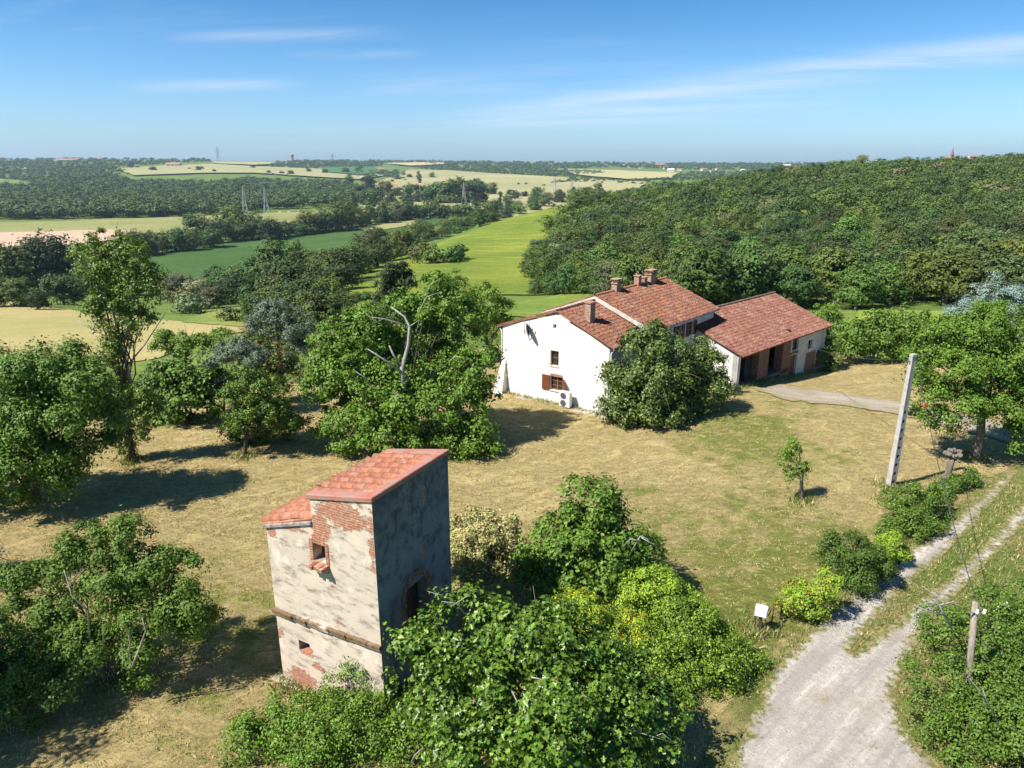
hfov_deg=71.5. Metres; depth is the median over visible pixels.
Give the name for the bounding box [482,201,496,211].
hedgerow tree
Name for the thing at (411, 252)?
thorn bush
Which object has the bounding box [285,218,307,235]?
hedgerow tree
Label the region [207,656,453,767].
hackberry bush
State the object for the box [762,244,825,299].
woodland oak
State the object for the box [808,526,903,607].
roadside bush
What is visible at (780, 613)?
iron fence
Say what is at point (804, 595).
shrub
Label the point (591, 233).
woodland oak
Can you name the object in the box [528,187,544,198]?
hedgerow tree
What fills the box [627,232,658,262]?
woodland oak
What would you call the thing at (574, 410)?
paving
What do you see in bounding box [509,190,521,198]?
copse tree
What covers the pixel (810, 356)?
bricked doorway
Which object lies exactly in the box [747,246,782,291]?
woodland oak
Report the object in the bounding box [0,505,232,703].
ash tree
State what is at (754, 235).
woodland oak
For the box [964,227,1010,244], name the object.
woodland oak
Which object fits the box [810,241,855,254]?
woodland oak
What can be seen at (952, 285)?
woodland oak
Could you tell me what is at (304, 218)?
hedgerow tree
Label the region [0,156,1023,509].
ground
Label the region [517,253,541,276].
woodland oak
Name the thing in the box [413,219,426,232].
hedgerow tree
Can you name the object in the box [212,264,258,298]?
oak tree
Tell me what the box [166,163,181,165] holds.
house
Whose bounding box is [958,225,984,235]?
woodland oak
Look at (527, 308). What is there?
meadow
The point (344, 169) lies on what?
field tree
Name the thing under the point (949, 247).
woodland oak
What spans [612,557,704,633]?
golden shrub
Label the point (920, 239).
woodland oak
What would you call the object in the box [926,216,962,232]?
woodland oak
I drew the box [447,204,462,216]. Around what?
hedgerow tree
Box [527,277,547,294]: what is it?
young oak
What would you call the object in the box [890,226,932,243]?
woodland oak
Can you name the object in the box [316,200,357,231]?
hedgerow tree
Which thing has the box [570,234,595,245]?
woodland oak
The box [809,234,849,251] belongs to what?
woodland oak
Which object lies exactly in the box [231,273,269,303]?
oak tree
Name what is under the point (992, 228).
woodland oak
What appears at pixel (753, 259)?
woodland oak
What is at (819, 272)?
woodland oak
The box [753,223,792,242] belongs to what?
woodland oak
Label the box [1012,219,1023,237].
woodland oak
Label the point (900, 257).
woodland oak
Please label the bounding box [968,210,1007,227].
woodland oak
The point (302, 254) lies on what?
oak tree
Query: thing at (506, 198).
hedgerow tree
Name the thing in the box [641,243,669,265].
woodland oak
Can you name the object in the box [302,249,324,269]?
oak tree
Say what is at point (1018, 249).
woodland oak
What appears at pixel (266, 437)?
dark shrub
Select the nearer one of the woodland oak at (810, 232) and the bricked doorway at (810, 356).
the bricked doorway at (810, 356)
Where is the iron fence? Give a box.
[768,601,783,624]
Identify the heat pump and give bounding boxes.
[559,390,571,408]
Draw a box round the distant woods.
[0,157,832,183]
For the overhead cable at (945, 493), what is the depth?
27.08 m
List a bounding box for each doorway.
[406,582,417,626]
[804,350,815,371]
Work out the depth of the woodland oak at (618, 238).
176.51 m
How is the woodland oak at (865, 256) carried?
on the ground at (850, 312)
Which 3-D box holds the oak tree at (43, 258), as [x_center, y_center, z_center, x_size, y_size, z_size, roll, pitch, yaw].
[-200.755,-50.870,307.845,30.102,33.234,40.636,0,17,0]
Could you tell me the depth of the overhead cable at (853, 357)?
45.08 m
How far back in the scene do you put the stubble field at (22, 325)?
105.23 m
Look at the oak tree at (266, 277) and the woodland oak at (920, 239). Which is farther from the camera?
the woodland oak at (920, 239)
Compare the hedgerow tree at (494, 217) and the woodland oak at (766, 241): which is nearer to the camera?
the woodland oak at (766, 241)
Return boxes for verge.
[696,457,1023,767]
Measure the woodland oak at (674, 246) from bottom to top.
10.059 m
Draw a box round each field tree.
[341,167,349,171]
[353,164,364,170]
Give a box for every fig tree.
[368,575,713,767]
[498,470,676,616]
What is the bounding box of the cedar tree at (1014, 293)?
[939,271,1023,382]
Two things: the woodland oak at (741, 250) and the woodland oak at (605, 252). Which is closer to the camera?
the woodland oak at (741, 250)
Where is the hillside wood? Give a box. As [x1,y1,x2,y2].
[535,152,1023,238]
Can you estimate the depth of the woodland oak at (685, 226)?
200.30 m
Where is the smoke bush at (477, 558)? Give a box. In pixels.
[450,503,529,606]
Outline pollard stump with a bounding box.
[943,448,962,479]
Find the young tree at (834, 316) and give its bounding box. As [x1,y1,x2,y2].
[812,301,844,347]
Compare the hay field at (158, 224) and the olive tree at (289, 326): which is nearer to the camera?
the olive tree at (289, 326)
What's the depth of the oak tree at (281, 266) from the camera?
156.00 m
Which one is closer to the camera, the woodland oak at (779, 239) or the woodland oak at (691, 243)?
the woodland oak at (691, 243)
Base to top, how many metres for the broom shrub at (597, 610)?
3.669 m
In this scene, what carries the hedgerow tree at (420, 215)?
on the ground at (850, 312)
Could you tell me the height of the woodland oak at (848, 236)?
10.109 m
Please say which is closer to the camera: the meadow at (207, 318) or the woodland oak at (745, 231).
the meadow at (207, 318)
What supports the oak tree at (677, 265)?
on the ground at (850, 312)
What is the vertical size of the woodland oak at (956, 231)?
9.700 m
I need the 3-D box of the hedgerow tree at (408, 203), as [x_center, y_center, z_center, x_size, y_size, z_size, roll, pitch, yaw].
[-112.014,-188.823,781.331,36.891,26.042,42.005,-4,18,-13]
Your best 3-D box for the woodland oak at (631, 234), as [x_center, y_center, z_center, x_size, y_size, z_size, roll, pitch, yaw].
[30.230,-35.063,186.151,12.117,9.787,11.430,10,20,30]
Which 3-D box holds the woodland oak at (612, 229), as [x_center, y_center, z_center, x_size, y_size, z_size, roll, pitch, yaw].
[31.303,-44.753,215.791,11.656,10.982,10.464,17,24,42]
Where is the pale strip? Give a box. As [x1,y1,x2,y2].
[354,220,420,230]
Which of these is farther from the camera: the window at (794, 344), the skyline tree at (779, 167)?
the skyline tree at (779, 167)
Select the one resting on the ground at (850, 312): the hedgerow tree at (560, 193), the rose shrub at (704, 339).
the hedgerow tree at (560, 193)
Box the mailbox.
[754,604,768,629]
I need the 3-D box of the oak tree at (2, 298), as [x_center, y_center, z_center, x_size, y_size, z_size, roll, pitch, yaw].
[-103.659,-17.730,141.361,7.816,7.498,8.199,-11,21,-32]
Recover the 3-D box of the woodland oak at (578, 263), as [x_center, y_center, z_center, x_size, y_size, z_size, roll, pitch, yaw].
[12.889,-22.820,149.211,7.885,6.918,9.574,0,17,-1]
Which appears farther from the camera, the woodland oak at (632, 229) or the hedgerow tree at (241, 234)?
the hedgerow tree at (241, 234)
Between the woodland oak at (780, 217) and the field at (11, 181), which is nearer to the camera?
the woodland oak at (780, 217)
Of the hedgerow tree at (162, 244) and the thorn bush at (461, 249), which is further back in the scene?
the hedgerow tree at (162, 244)
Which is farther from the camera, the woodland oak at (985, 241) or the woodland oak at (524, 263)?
the woodland oak at (524, 263)
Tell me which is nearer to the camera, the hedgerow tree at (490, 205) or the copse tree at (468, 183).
the hedgerow tree at (490, 205)
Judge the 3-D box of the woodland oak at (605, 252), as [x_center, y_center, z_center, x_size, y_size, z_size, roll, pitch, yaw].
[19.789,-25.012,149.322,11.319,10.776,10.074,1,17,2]
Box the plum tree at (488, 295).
[441,267,516,348]
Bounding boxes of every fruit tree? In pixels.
[215,363,305,455]
[776,436,814,497]
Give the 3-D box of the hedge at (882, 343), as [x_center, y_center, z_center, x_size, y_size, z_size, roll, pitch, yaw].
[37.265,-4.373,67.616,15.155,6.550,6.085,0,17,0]
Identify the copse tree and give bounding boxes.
[343,174,353,182]
[351,184,364,191]
[356,191,369,204]
[360,174,377,190]
[367,185,389,204]
[375,196,391,209]
[379,179,394,194]
[383,186,401,202]
[394,187,402,195]
[397,182,417,200]
[408,184,426,201]
[418,183,436,201]
[425,182,450,201]
[430,177,467,203]
[442,175,475,202]
[458,178,481,202]
[469,181,492,202]
[470,178,487,186]
[485,182,499,193]
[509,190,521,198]
[520,191,527,196]
[592,181,603,190]
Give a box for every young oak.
[236,291,270,322]
[252,272,299,320]
[272,273,341,322]
[275,290,307,326]
[291,288,342,330]
[305,272,355,308]
[328,289,361,322]
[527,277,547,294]
[541,271,563,294]
[550,264,585,293]
[570,268,597,293]
[584,266,608,293]
[707,279,726,305]
[712,270,745,303]
[718,266,773,302]
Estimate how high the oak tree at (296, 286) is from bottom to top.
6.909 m
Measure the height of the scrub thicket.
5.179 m
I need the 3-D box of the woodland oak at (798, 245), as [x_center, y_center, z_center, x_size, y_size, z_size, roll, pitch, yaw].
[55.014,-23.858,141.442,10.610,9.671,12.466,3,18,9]
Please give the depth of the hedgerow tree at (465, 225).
665.67 m
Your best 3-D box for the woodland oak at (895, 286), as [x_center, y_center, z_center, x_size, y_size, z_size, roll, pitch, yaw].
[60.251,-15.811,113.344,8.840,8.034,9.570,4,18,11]
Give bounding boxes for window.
[551,376,561,390]
[552,350,558,365]
[792,339,796,349]
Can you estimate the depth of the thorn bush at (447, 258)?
232.12 m
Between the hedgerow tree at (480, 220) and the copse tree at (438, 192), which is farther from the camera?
the copse tree at (438, 192)
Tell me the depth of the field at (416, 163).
3769.87 m
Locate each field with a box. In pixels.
[0,179,24,184]
[0,209,446,233]
[0,229,137,246]
[0,301,247,362]
[117,164,381,178]
[142,212,491,283]
[211,161,286,164]
[320,166,380,173]
[358,169,645,219]
[391,162,446,164]
[562,169,677,178]
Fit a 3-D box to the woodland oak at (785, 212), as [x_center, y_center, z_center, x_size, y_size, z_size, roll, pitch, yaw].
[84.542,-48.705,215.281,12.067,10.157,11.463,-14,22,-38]
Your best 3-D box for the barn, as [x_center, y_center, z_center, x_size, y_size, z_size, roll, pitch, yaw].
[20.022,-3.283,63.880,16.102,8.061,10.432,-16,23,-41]
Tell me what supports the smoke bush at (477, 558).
on the lawn at (196, 722)
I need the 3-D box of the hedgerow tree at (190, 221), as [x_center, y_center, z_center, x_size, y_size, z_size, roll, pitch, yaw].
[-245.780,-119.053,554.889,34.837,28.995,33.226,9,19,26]
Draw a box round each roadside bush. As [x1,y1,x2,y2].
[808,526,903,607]
[867,476,959,545]
[933,462,987,501]
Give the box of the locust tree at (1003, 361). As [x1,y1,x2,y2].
[891,295,1023,457]
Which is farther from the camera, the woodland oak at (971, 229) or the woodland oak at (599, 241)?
the woodland oak at (599, 241)
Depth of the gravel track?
24.10 m
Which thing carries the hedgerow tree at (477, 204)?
on the ground at (850, 312)
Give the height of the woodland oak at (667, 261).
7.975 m
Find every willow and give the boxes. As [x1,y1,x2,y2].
[155,269,194,302]
[162,274,210,303]
[165,290,216,313]
[189,283,232,308]
[583,261,629,295]
[634,264,665,278]
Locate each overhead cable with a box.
[797,340,907,359]
[917,360,979,611]
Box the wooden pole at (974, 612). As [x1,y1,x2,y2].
[961,600,986,723]
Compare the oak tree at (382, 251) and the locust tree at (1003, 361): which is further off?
the oak tree at (382, 251)
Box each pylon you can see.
[213,146,220,160]
[237,186,250,213]
[260,188,269,214]
[459,182,466,202]
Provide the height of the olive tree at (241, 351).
6.274 m
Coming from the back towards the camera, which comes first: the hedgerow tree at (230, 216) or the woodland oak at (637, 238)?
the hedgerow tree at (230, 216)
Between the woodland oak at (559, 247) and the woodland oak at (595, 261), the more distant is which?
the woodland oak at (559, 247)
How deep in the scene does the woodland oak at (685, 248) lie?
118.39 m
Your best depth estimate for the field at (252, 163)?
3188.81 m
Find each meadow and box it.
[182,307,280,325]
[343,204,571,298]
[491,292,592,318]
[845,310,943,323]
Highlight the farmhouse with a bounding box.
[493,268,719,411]
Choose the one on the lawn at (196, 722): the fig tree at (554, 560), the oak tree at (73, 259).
the fig tree at (554, 560)
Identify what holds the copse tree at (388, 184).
on the field at (508, 182)
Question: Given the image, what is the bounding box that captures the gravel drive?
[755,384,1023,445]
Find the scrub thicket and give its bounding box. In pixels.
[891,574,1023,767]
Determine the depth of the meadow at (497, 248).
239.51 m
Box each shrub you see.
[0,607,89,740]
[130,346,229,427]
[147,322,236,363]
[214,407,316,447]
[535,584,653,683]
[600,590,778,716]
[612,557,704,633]
[678,592,754,678]
[687,333,730,395]
[772,564,847,632]
[814,327,845,372]
[873,526,914,568]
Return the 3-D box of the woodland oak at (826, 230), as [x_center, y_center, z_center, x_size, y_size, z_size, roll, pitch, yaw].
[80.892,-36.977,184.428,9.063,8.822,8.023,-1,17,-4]
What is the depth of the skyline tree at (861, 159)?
400.63 m
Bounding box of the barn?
[694,291,832,387]
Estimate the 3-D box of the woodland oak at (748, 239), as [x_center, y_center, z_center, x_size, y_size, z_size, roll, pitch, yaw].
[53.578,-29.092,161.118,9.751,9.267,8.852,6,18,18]
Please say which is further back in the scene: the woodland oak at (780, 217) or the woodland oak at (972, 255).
the woodland oak at (780, 217)
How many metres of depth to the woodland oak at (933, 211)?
198.23 m
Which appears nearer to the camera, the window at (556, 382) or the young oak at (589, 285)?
the window at (556, 382)
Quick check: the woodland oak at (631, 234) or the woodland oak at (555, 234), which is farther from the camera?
the woodland oak at (555, 234)
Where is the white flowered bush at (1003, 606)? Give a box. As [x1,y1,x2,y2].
[979,598,1023,656]
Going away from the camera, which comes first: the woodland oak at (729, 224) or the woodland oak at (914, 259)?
the woodland oak at (914, 259)
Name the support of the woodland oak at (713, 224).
on the ground at (850, 312)
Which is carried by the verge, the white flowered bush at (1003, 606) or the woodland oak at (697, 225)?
the white flowered bush at (1003, 606)
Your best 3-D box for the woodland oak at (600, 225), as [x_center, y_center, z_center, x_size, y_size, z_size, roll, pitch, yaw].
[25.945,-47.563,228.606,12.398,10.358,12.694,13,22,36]
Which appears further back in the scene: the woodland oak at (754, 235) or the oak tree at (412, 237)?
the oak tree at (412, 237)
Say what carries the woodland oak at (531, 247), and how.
on the ground at (850, 312)
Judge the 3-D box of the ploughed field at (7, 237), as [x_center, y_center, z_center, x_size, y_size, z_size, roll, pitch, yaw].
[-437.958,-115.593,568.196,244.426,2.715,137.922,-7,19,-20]
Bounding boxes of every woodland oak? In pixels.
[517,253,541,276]
[521,241,541,260]
[522,243,552,264]
[522,255,541,277]
[528,249,563,275]
[533,236,559,253]
[533,255,558,279]
[544,241,572,258]
[547,241,560,251]
[548,225,572,242]
[548,261,569,278]
[552,227,593,244]
[556,249,594,271]
[557,258,587,286]
[558,238,594,264]
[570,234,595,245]
[574,224,600,240]
[575,225,599,243]
[581,221,606,242]
[583,239,633,281]
[584,257,620,278]
[593,237,609,246]
[599,233,617,241]
[599,259,619,277]
[600,238,639,266]
[602,219,629,236]
[604,234,636,251]
[612,230,639,239]
[617,226,644,235]
[621,217,639,233]
[625,215,659,229]
[626,239,638,251]
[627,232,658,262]
[630,236,669,262]
[635,237,677,258]
[639,229,669,245]
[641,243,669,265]
[643,219,675,242]
[652,260,671,274]
[656,220,682,231]
[657,242,721,281]
[662,236,722,273]
[663,254,671,269]
[664,212,690,223]
[665,231,699,244]
[666,240,696,259]
[667,239,702,255]
[669,235,685,250]
[670,217,699,235]
[672,242,739,304]
[681,231,698,239]
[689,235,733,256]
[692,221,704,235]
[698,217,728,233]
[699,227,741,241]
[700,215,717,230]
[718,216,733,229]
[718,242,767,289]
[720,225,753,242]
[720,239,798,297]
[726,213,746,225]
[731,217,756,231]
[735,235,764,246]
[736,240,767,251]
[739,215,757,227]
[739,233,762,241]
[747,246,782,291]
[753,215,782,233]
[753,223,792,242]
[754,219,784,237]
[755,234,774,247]
[757,212,790,228]
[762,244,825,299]
[763,230,800,248]
[766,243,817,278]
[768,230,800,248]
[768,260,825,306]
[775,239,811,268]
[776,207,805,225]
[781,213,807,230]
[792,225,822,237]
[793,235,826,252]
[795,228,821,239]
[796,217,815,232]
[801,233,824,244]
[805,248,820,273]
[807,250,831,295]
[809,216,824,227]
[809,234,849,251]
[810,221,828,230]
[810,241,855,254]
[810,245,862,302]
[816,225,838,238]
[817,206,851,226]
[817,226,862,243]
[822,219,836,227]
[823,261,890,308]
[827,242,907,299]
[830,211,872,239]
[836,216,871,233]
[837,205,876,220]
[837,209,868,228]
[848,238,884,251]
[851,225,873,241]
[852,232,888,248]
[856,230,878,243]
[861,219,893,232]
[864,229,888,237]
[868,229,923,251]
[868,260,917,306]
[869,248,893,257]
[878,241,923,259]
[880,223,913,234]
[881,208,914,228]
[883,213,909,231]
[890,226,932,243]
[890,248,933,293]
[892,247,944,300]
[895,214,936,234]
[898,230,936,250]
[910,223,941,234]
[910,246,991,304]
[916,205,947,221]
[918,217,938,226]
[921,236,963,252]
[924,229,1007,292]
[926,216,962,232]
[928,247,989,299]
[930,234,957,246]
[934,223,955,234]
[937,212,977,231]
[939,244,964,255]
[946,224,975,235]
[947,216,984,233]
[949,229,985,242]
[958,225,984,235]
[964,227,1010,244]
[966,235,992,250]
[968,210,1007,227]
[969,225,1016,237]
[972,249,1023,302]
[973,221,1012,236]
[979,235,1023,294]
[984,216,1007,233]
[985,238,1023,299]
[1002,212,1023,234]
[1002,231,1023,241]
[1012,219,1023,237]
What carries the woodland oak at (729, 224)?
on the ground at (850, 312)
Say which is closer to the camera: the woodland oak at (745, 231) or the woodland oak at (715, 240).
the woodland oak at (715, 240)
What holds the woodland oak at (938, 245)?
on the ground at (850, 312)
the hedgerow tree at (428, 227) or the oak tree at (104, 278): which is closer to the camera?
the oak tree at (104, 278)
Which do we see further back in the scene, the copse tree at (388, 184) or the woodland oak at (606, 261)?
the copse tree at (388, 184)
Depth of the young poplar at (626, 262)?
120.73 m
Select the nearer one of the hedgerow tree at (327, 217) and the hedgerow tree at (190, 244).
the hedgerow tree at (190, 244)
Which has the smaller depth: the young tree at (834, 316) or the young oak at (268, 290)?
the young tree at (834, 316)
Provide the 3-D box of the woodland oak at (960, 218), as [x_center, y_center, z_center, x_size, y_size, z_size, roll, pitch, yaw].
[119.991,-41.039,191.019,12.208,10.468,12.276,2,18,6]
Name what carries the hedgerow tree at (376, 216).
on the ground at (850, 312)
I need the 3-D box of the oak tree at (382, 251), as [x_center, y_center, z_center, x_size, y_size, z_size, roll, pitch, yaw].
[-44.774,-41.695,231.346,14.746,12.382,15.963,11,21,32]
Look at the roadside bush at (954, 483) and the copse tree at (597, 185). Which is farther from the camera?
the copse tree at (597, 185)
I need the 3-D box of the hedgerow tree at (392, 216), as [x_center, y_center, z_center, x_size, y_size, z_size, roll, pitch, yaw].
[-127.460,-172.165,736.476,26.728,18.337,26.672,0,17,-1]
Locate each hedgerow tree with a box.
[116,228,156,257]
[139,239,160,255]
[142,228,175,252]
[160,227,189,251]
[173,213,222,242]
[177,230,205,250]
[193,225,225,247]
[207,218,234,241]
[208,204,250,240]
[230,221,256,241]
[236,210,266,238]
[252,216,288,239]
[276,220,297,237]
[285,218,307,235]
[293,209,322,234]
[307,212,327,230]
[310,209,334,232]
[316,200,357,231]
[331,198,365,226]
[350,205,373,225]
[371,209,383,222]
[377,209,402,222]
[385,199,405,220]
[391,205,415,220]
[398,200,427,218]
[400,221,429,240]
[410,205,429,220]
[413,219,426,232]
[420,199,441,218]
[421,221,439,238]
[428,204,450,217]
[434,219,453,236]
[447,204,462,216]
[447,214,464,232]
[459,202,473,215]
[459,216,473,229]
[468,207,488,226]
[470,200,484,213]
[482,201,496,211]
[485,208,502,223]
[490,198,502,210]
[498,204,515,217]
[501,195,518,206]
[510,200,526,214]
[525,195,541,209]
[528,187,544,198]
[532,191,556,205]
[551,189,565,201]
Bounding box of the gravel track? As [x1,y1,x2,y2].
[729,471,1023,767]
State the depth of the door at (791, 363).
62.40 m
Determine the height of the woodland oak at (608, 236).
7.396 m
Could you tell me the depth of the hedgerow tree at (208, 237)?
526.29 m
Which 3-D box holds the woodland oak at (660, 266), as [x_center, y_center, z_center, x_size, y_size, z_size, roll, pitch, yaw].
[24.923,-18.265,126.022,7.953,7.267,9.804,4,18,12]
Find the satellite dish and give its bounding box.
[523,314,532,334]
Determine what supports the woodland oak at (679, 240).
on the ground at (850, 312)
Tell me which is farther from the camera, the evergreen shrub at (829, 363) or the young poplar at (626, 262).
the young poplar at (626, 262)
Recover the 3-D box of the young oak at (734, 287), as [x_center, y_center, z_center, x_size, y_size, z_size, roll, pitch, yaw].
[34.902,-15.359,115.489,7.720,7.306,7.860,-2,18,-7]
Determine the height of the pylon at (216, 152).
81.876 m
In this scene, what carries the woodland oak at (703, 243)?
on the ground at (850, 312)
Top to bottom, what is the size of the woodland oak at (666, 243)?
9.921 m
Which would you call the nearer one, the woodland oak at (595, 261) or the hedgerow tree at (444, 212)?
the woodland oak at (595, 261)
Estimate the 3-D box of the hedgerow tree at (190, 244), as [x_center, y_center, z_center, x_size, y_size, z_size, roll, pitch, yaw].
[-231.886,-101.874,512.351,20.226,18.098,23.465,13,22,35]
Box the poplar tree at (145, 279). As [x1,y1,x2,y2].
[60,222,178,461]
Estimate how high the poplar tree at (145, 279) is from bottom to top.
14.157 m
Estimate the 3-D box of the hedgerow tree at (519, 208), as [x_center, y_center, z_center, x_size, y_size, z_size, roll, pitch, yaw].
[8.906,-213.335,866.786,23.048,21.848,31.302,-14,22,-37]
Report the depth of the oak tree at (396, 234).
276.01 m
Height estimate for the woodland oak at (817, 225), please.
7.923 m
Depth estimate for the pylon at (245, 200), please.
851.30 m
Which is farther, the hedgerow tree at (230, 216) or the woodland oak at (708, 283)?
the hedgerow tree at (230, 216)
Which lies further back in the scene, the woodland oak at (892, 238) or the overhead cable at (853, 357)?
the woodland oak at (892, 238)
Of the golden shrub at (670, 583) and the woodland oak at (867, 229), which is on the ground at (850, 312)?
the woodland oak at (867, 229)
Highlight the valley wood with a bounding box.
[0,171,374,217]
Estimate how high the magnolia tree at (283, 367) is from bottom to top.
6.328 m
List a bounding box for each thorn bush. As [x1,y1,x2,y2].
[213,306,243,320]
[229,310,248,320]
[236,311,248,322]
[360,290,371,299]
[399,243,429,260]
[406,240,440,257]
[412,247,450,263]
[433,244,465,262]
[445,243,471,260]
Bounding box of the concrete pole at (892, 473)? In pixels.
[886,353,917,485]
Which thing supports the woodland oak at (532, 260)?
on the ground at (850, 312)
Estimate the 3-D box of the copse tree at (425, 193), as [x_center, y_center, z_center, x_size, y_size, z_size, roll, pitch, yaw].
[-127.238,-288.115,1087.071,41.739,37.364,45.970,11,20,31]
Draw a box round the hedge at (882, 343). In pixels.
[828,302,979,363]
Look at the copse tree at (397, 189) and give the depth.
1290.15 m
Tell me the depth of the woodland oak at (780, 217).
205.07 m
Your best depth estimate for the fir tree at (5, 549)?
30.22 m
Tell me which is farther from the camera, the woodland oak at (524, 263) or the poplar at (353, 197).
the poplar at (353, 197)
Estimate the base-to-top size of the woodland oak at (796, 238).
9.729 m
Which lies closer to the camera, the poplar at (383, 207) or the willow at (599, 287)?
the willow at (599, 287)
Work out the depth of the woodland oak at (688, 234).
190.31 m
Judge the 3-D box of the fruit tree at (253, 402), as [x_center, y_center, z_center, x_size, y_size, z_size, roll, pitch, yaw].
[-15.090,1.643,42.063,5.330,6.191,3.911,-7,19,-21]
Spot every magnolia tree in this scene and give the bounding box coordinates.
[227,327,305,393]
[589,317,742,429]
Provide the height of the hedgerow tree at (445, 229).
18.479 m
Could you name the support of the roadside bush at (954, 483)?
on the lawn at (196, 722)
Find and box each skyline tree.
[766,165,784,174]
[853,154,869,165]
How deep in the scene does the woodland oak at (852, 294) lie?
109.85 m
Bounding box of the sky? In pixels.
[0,0,1023,162]
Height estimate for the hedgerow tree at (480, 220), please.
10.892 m
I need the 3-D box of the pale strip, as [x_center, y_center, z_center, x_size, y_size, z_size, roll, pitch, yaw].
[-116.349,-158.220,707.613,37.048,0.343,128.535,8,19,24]
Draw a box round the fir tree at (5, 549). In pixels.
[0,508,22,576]
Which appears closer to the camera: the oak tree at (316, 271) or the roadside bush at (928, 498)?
the roadside bush at (928, 498)
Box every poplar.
[349,190,357,204]
[363,192,378,223]
[381,204,390,222]
[416,171,421,182]
[498,191,502,206]
[603,252,649,289]
[625,256,664,285]
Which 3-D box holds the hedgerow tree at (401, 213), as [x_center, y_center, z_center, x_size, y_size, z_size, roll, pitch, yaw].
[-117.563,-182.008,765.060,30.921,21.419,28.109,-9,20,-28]
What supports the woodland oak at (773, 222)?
on the ground at (850, 312)
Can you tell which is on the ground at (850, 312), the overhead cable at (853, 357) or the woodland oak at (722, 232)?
the woodland oak at (722, 232)
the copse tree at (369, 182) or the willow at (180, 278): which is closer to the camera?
the willow at (180, 278)
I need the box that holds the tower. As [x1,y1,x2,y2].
[261,449,452,718]
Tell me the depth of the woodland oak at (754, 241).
141.35 m
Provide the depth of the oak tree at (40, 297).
135.65 m
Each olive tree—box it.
[198,335,274,411]
[237,294,318,382]
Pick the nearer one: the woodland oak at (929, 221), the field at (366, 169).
the woodland oak at (929, 221)
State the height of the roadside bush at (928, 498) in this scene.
2.782 m
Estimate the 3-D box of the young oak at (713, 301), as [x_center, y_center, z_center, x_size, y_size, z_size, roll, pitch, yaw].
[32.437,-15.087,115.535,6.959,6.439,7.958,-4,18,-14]
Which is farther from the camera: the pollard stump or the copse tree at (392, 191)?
the copse tree at (392, 191)
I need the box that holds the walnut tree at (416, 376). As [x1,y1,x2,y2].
[290,270,507,465]
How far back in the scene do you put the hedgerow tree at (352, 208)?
673.00 m
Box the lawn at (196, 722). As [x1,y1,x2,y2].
[0,346,1023,767]
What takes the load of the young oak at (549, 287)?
on the ground at (850, 312)
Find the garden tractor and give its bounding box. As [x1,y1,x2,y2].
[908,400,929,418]
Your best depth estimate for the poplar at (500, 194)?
966.68 m
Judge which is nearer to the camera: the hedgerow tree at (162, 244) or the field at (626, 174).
the hedgerow tree at (162, 244)
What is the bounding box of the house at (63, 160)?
[57,159,74,161]
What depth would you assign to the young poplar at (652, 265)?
121.30 m
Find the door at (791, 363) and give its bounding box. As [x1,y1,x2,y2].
[788,354,794,375]
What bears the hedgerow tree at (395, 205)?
on the ground at (850, 312)
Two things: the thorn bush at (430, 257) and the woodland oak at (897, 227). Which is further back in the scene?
the thorn bush at (430, 257)
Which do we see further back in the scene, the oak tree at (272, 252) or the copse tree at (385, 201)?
the copse tree at (385, 201)
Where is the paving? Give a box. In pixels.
[504,392,605,418]
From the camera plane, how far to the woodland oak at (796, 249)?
128.96 m
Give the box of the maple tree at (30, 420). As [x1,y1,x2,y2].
[0,332,141,518]
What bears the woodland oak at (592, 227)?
on the ground at (850, 312)
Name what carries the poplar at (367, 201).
on the ground at (850, 312)
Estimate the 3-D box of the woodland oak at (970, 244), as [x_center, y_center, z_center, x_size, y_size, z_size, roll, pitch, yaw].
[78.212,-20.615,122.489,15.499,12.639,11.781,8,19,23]
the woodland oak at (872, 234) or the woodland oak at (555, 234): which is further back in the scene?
the woodland oak at (555, 234)
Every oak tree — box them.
[0,242,50,291]
[0,275,45,306]
[0,284,11,306]
[3,227,80,292]
[20,288,52,309]
[33,248,93,272]
[36,270,87,304]
[63,272,101,300]
[68,260,140,293]
[71,259,124,294]
[201,263,230,292]
[207,273,249,304]
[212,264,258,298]
[224,253,262,279]
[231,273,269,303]
[240,237,306,288]
[249,273,294,296]
[257,257,315,287]
[282,244,312,269]
[282,276,310,299]
[289,263,335,295]
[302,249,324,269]
[304,244,365,279]
[320,261,365,290]
[323,244,374,279]
[348,224,391,262]
[348,242,377,274]
[363,236,394,268]
[379,234,406,261]
[387,227,412,255]
[400,228,429,251]
[667,253,718,299]
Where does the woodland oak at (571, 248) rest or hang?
on the ground at (850, 312)
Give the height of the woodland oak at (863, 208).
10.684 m
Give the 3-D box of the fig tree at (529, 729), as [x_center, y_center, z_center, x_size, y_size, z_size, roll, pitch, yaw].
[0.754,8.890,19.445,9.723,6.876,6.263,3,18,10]

